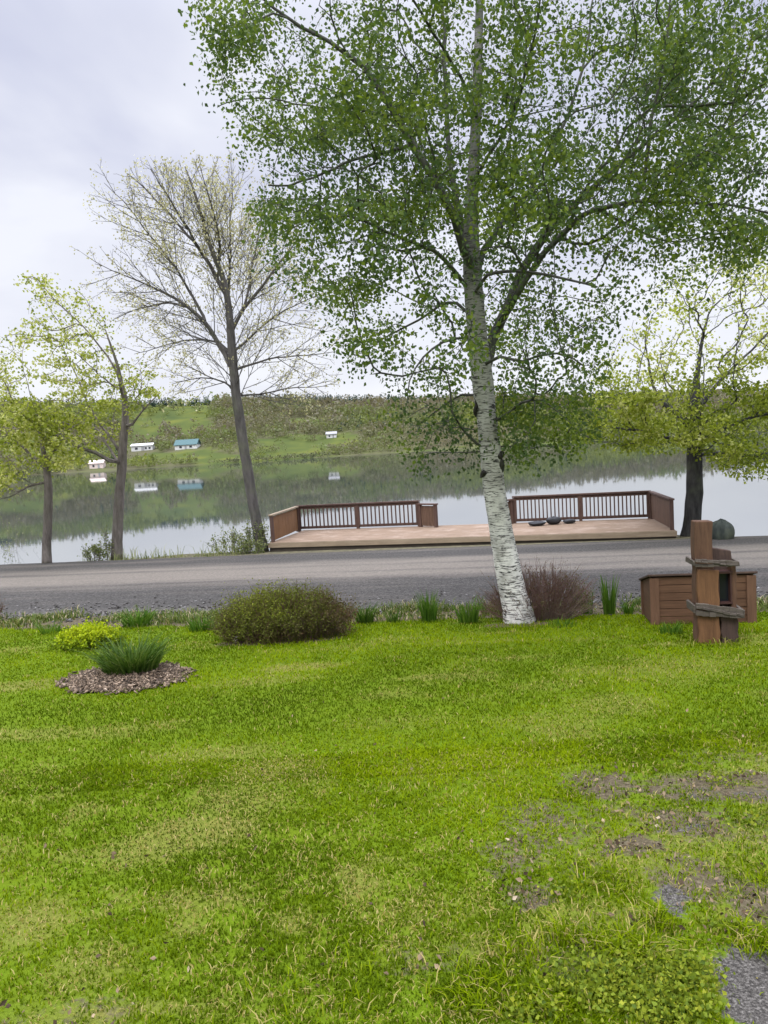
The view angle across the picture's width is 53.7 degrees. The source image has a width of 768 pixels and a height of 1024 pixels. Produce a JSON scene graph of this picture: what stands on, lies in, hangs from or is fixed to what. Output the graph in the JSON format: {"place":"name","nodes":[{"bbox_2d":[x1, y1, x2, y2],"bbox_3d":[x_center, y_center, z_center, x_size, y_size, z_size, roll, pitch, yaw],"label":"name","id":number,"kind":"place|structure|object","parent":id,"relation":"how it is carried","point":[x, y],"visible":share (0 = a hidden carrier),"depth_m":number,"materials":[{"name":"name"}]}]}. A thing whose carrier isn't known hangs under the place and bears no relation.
{"place":"outdoors","nodes":[
{"label":"outdoors","id":0,"kind":"place"},
{"bbox_2d":[0,401,765,476],"bbox_3d":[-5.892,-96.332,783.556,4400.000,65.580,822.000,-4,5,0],"label":"hills","id":1,"kind":"structure","parent":0,"point":[185,423],"depth_m":457.16,"materials":[{"name":"green plant"}]},
{"bbox_2d":[88,460,106,468],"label":"house","id":2,"kind":"structure","parent":1,"relation":"on","point":[99,464],"depth_m":404.39,"materials":[{"name":"white"}]},
{"bbox_2d":[130,443,154,451],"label":"house","id":3,"kind":"structure","parent":1,"relation":"on","point":[142,446],"depth_m":455.05,"materials":[{"name":"white"}]},
{"bbox_2d":[173,439,200,449],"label":"house","id":4,"kind":"structure","parent":1,"relation":"on","point":[187,444],"depth_m":447.43,"materials":[{"name":"white"}]},
{"bbox_2d":[325,431,336,437],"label":"house","id":5,"kind":"structure","parent":1,"relation":"on","point":[332,434],"depth_m":465.45,"materials":[{"name":"white"}]},
{"bbox_2d":[11,390,753,462],"bbox_3d":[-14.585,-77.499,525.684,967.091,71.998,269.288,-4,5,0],"label":"ridge conifers","id":6,"kind":"object","parent":1,"relation":"on","point":[154,403],"visible":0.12,"depth_m":624.29,"materials":[{"name":"green plant"}]},
{"bbox_2d":[0,384,766,475],"bbox_3d":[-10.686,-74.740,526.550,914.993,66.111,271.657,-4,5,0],"label":"woods","id":7,"kind":"object","parent":1,"relation":"on","point":[335,410],"visible":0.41,"depth_m":496.70,"materials":[{"name":"green plant"}]},
{"bbox_2d":[2,423,767,475],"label":"shore scrub","id":8,"kind":"object","parent":1,"relation":"on","point":[256,458],"visible":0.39,"depth_m":394.81,"materials":[{"name":"green plant"}]},
{"bbox_2d":[0,535,767,1023],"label":"lawn","id":9,"kind":"structure","parent":0,"point":[748,1003],"depth_m":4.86,"materials":[{"name":"green plant"}]},
{"bbox_2d":[0,498,36,554],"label":"bank bush","id":10,"kind":"object","parent":9,"relation":"on","point":[11,537],"visible":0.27,"depth_m":39.84,"materials":[{"name":"green plant"}]},
{"bbox_2d":[33,621,61,634],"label":"daylily clump","id":11,"kind":"object","parent":9,"relation":"on","point":[49,631],"visible":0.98,"depth_m":12.61,"materials":[{"name":"green plant"}]},
{"bbox_2d":[0,396,106,563],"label":"young maple tree","id":12,"kind":"object","parent":9,"relation":"on","point":[45,463],"visible":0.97,"depth_m":22.97,"materials":[{"name":"green plant"}]},
{"bbox_2d":[0,270,164,559],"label":"maple tree","id":13,"kind":"object","parent":9,"relation":"on","point":[120,461],"visible":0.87,"depth_m":23.87,"materials":[{"name":"green plant"}]},
{"bbox_2d":[45,616,128,651],"bbox_3d":[-4.354,1.802,11.220,1.080,0.524,0.954,-1,6,29],"label":"lime shrub","id":14,"kind":"object","parent":9,"relation":"on","point":[76,638],"visible":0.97,"depth_m":11.03,"materials":[{"name":"green plant"}]},
{"bbox_2d":[77,539,107,560],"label":"bank bush","id":15,"kind":"object","parent":9,"relation":"on","point":[95,550],"visible":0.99,"depth_m":23.54,"materials":[{"name":"green plant"}]},
{"bbox_2d":[96,525,114,560],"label":"bank bush","id":16,"kind":"object","parent":9,"relation":"on","point":[108,544],"visible":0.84,"depth_m":24.15,"materials":[{"name":"green plant"}]},
{"bbox_2d":[55,660,197,694],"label":"mulch","id":17,"kind":"object","parent":9,"relation":"on","point":[95,679],"visible":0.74,"depth_m":8.78,"materials":[{"name":"brown wood"}]},
{"bbox_2d":[71,629,178,675],"bbox_3d":[-3.101,1.765,9.195,1.374,0.434,1.490,-4,5,0],"label":"daylily clump","id":18,"kind":"object","parent":17,"relation":"on","point":[143,659],"visible":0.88,"depth_m":9.07,"materials":[{"name":"green plant"}]},
{"bbox_2d":[114,606,156,627],"bbox_3d":[-4.206,1.809,13.045,0.862,0.310,0.843,-2,5,21],"label":"daylily clump","id":19,"kind":"object","parent":9,"relation":"on","point":[138,620],"visible":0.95,"depth_m":13.03,"materials":[{"name":"green plant"}]},
{"bbox_2d":[78,542,243,561],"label":"weeds","id":20,"kind":"object","parent":9,"relation":"on","point":[164,555],"visible":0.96,"depth_m":23.51,"materials":[{"name":"green plant"}]},
{"bbox_2d":[184,612,213,631],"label":"daylily clump","id":21,"kind":"object","parent":9,"relation":"on","point":[192,624],"visible":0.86,"depth_m":12.14,"materials":[{"name":"green plant"}]},
{"bbox_2d":[69,150,350,551],"bbox_3d":[-5.178,-5.116,23.802,8.397,13.097,5.125,-4,5,0],"label":"budding tree","id":22,"kind":"object","parent":9,"relation":"on","point":[229,352],"visible":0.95,"depth_m":23.48,"materials":[{"name":"grey plant"}]},
{"bbox_2d":[207,526,247,553],"bbox_3d":[-4.996,0.922,24.356,1.380,0.954,1.350,1,6,39],"label":"bank bush","id":23,"kind":"object","parent":9,"relation":"on","point":[232,538],"visible":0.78,"depth_m":24.21,"materials":[{"name":"green plant"}]},
{"bbox_2d":[227,538,265,553],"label":"bank bush","id":24,"kind":"object","parent":9,"relation":"on","point":[247,547],"visible":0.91,"depth_m":23.48,"materials":[{"name":"green plant"}]},
{"bbox_2d":[234,517,270,552],"bbox_3d":[-4.140,0.783,24.076,1.222,1.232,1.143,-4,5,0],"label":"bank bush","id":25,"kind":"object","parent":9,"relation":"on","point":[248,532],"visible":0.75,"depth_m":23.96,"materials":[{"name":"green plant"}]},
{"bbox_2d":[202,577,365,646],"bbox_3d":[-1.480,1.414,11.185,2.448,0.938,1.806,-4,5,0],"label":"rounded shrub","id":26,"kind":"object","parent":9,"relation":"on","point":[292,613],"visible":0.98,"depth_m":10.93,"materials":[{"name":"green plant"}]},
{"bbox_2d":[352,600,379,623],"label":"daylily clump","id":27,"kind":"object","parent":9,"relation":"on","point":[364,617],"visible":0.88,"depth_m":12.10,"materials":[{"name":"green plant"}]},
{"bbox_2d":[0,697,767,1023],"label":"leaf litter","id":28,"kind":"object","parent":9,"relation":"on","point":[608,841],"visible":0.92,"depth_m":4.25,"materials":[{"name":"brown plant"}]},
{"bbox_2d":[0,592,767,631],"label":"border weeds","id":29,"kind":"object","parent":9,"relation":"on","point":[178,617],"visible":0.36,"depth_m":13.61,"materials":[{"name":"green plant"}]},
{"bbox_2d":[382,608,402,622],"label":"daylily clump","id":30,"kind":"object","parent":9,"relation":"on","point":[392,618],"visible":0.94,"depth_m":12.05,"materials":[{"name":"green plant"}]},
{"bbox_2d":[414,589,439,621],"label":"daylily clump","id":31,"kind":"object","parent":9,"relation":"on","point":[428,612],"visible":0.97,"depth_m":11.93,"materials":[{"name":"green plant"}]},
{"bbox_2d":[449,595,485,623],"bbox_3d":[1.287,1.488,11.629,0.583,0.405,0.603,-2,5,14],"label":"daylily clump","id":32,"kind":"object","parent":9,"relation":"on","point":[471,616],"visible":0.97,"depth_m":11.54,"materials":[{"name":"green plant"}]},
{"bbox_2d":[268,490,676,551],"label":"deck","id":33,"kind":"structure","parent":9,"relation":"on","point":[657,523],"depth_m":24.14,"materials":[{"name":"brown wood"}]},
{"bbox_2d":[528,521,545,525],"bbox_3d":[4.868,0.352,24.117,0.554,0.170,0.289,-4,5,0],"label":"black bag","id":34,"kind":"object","parent":33,"relation":"on","point":[535,523],"visible":1,"depth_m":24.02,"materials":[{"name":"fabric"}]},
{"bbox_2d":[546,516,561,523],"bbox_3d":[5.415,0.261,24.222,0.492,0.267,0.319,-4,5,0],"label":"black bag","id":35,"kind":"object","parent":33,"relation":"on","point":[553,520],"visible":1,"depth_m":24.09,"materials":[{"name":"fabric"}]},
{"bbox_2d":[563,519,575,522],"bbox_3d":[5.910,0.285,24.209,0.393,0.161,0.272,-4,5,0],"label":"black bag","id":36,"kind":"object","parent":33,"relation":"on","point":[569,521],"visible":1,"depth_m":24.11,"materials":[{"name":"fabric"}]},
{"bbox_2d":[178,0,767,623],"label":"birch tree","id":37,"kind":"object","parent":9,"relation":"on","point":[348,116],"visible":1,"depth_m":9.75,"materials":[{"name":"green plant"}]},
{"bbox_2d":[467,555,603,621],"bbox_3d":[2.269,1.140,11.614,2.138,1.057,1.336,-4,5,0],"label":"twiggy shrub","id":38,"kind":"object","parent":9,"relation":"on","point":[536,596],"visible":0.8,"depth_m":11.43,"materials":[{"name":"brown plant"}]},
{"bbox_2d":[548,617,576,628],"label":"daylily clump","id":39,"kind":"object","parent":9,"relation":"on","point":[567,622],"visible":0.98,"depth_m":10.88,"materials":[{"name":"green plant"}]},
{"bbox_2d":[578,584,594,613],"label":"daylily clump","id":40,"kind":"object","parent":9,"relation":"on","point":[591,611],"visible":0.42,"depth_m":11.97,"materials":[{"name":"green plant"}]},
{"bbox_2d":[598,575,619,614],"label":"daylily clump","id":41,"kind":"object","parent":9,"relation":"on","point":[609,606],"visible":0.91,"depth_m":11.69,"materials":[{"name":"green plant"}]},
{"bbox_2d":[466,765,767,1023],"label":"ground weeds","id":42,"kind":"object","parent":9,"relation":"on","point":[679,972],"visible":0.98,"depth_m":3.24,"materials":[{"name":"green plant"}]},
{"bbox_2d":[618,601,637,613],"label":"daylily clump","id":43,"kind":"object","parent":9,"relation":"on","point":[626,610],"visible":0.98,"depth_m":11.72,"materials":[{"name":"green plant"}]},
{"bbox_2d":[559,242,767,536],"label":"dark trunk tree","id":44,"kind":"object","parent":9,"relation":"on","point":[694,438],"visible":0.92,"depth_m":20.53,"materials":[{"name":"green plant"}]},
{"bbox_2d":[659,620,685,634],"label":"daylily clump","id":45,"kind":"object","parent":9,"relation":"on","point":[672,631],"visible":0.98,"depth_m":9.99,"materials":[{"name":"green plant"}]},
{"bbox_2d":[639,571,757,624],"bbox_3d":[4.466,1.196,10.868,1.441,0.789,0.760,-3,5,9],"label":"storage bin","id":46,"kind":"object","parent":9,"relation":"on","point":[666,596],"visible":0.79,"depth_m":10.58,"materials":[{"name":"brown wood"}]},
{"bbox_2d":[685,520,744,643],"bbox_3d":[4.074,0.909,9.346,0.599,1.633,0.361,-3,5,6],"label":"timber post","id":47,"kind":"object","parent":9,"relation":"on","point":[715,608],"visible":0.98,"depth_m":9.26,"materials":[{"name":"brown wood"}]},
{"bbox_2d":[712,518,734,539],"bbox_3d":[8.948,0.565,20.161,0.673,0.805,0.620,-4,5,0],"label":"boulder","id":48,"kind":"object","parent":9,"relation":"on","point":[722,529],"visible":0.64,"depth_m":19.91,"materials":[{"name":"grey stone"}]},
{"bbox_2d":[0,430,767,564],"bbox_3d":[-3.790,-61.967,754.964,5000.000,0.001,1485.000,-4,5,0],"label":"lake","id":49,"kind":"structure","parent":0,"point":[195,507],"depth_m":68.53,"materials":[{"name":"grey liquid"}]},
{"bbox_2d":[0,536,767,616],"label":"road","id":50,"kind":"structure","parent":0,"point":[402,574],"depth_m":17.95,"materials":[{"name":"grey asphalt"}]},
{"bbox_2d":[0,585,767,627],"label":"gravel","id":51,"kind":"structure","parent":0,"point":[179,606],"depth_m":14.76,"materials":[{"name":"stone"}]},
{"bbox_2d":[0,0,767,405],"label":"sky","id":52,"kind":"structure","parent":0,"point":[83,83],"materials":[{"name":"white"}]}
]}

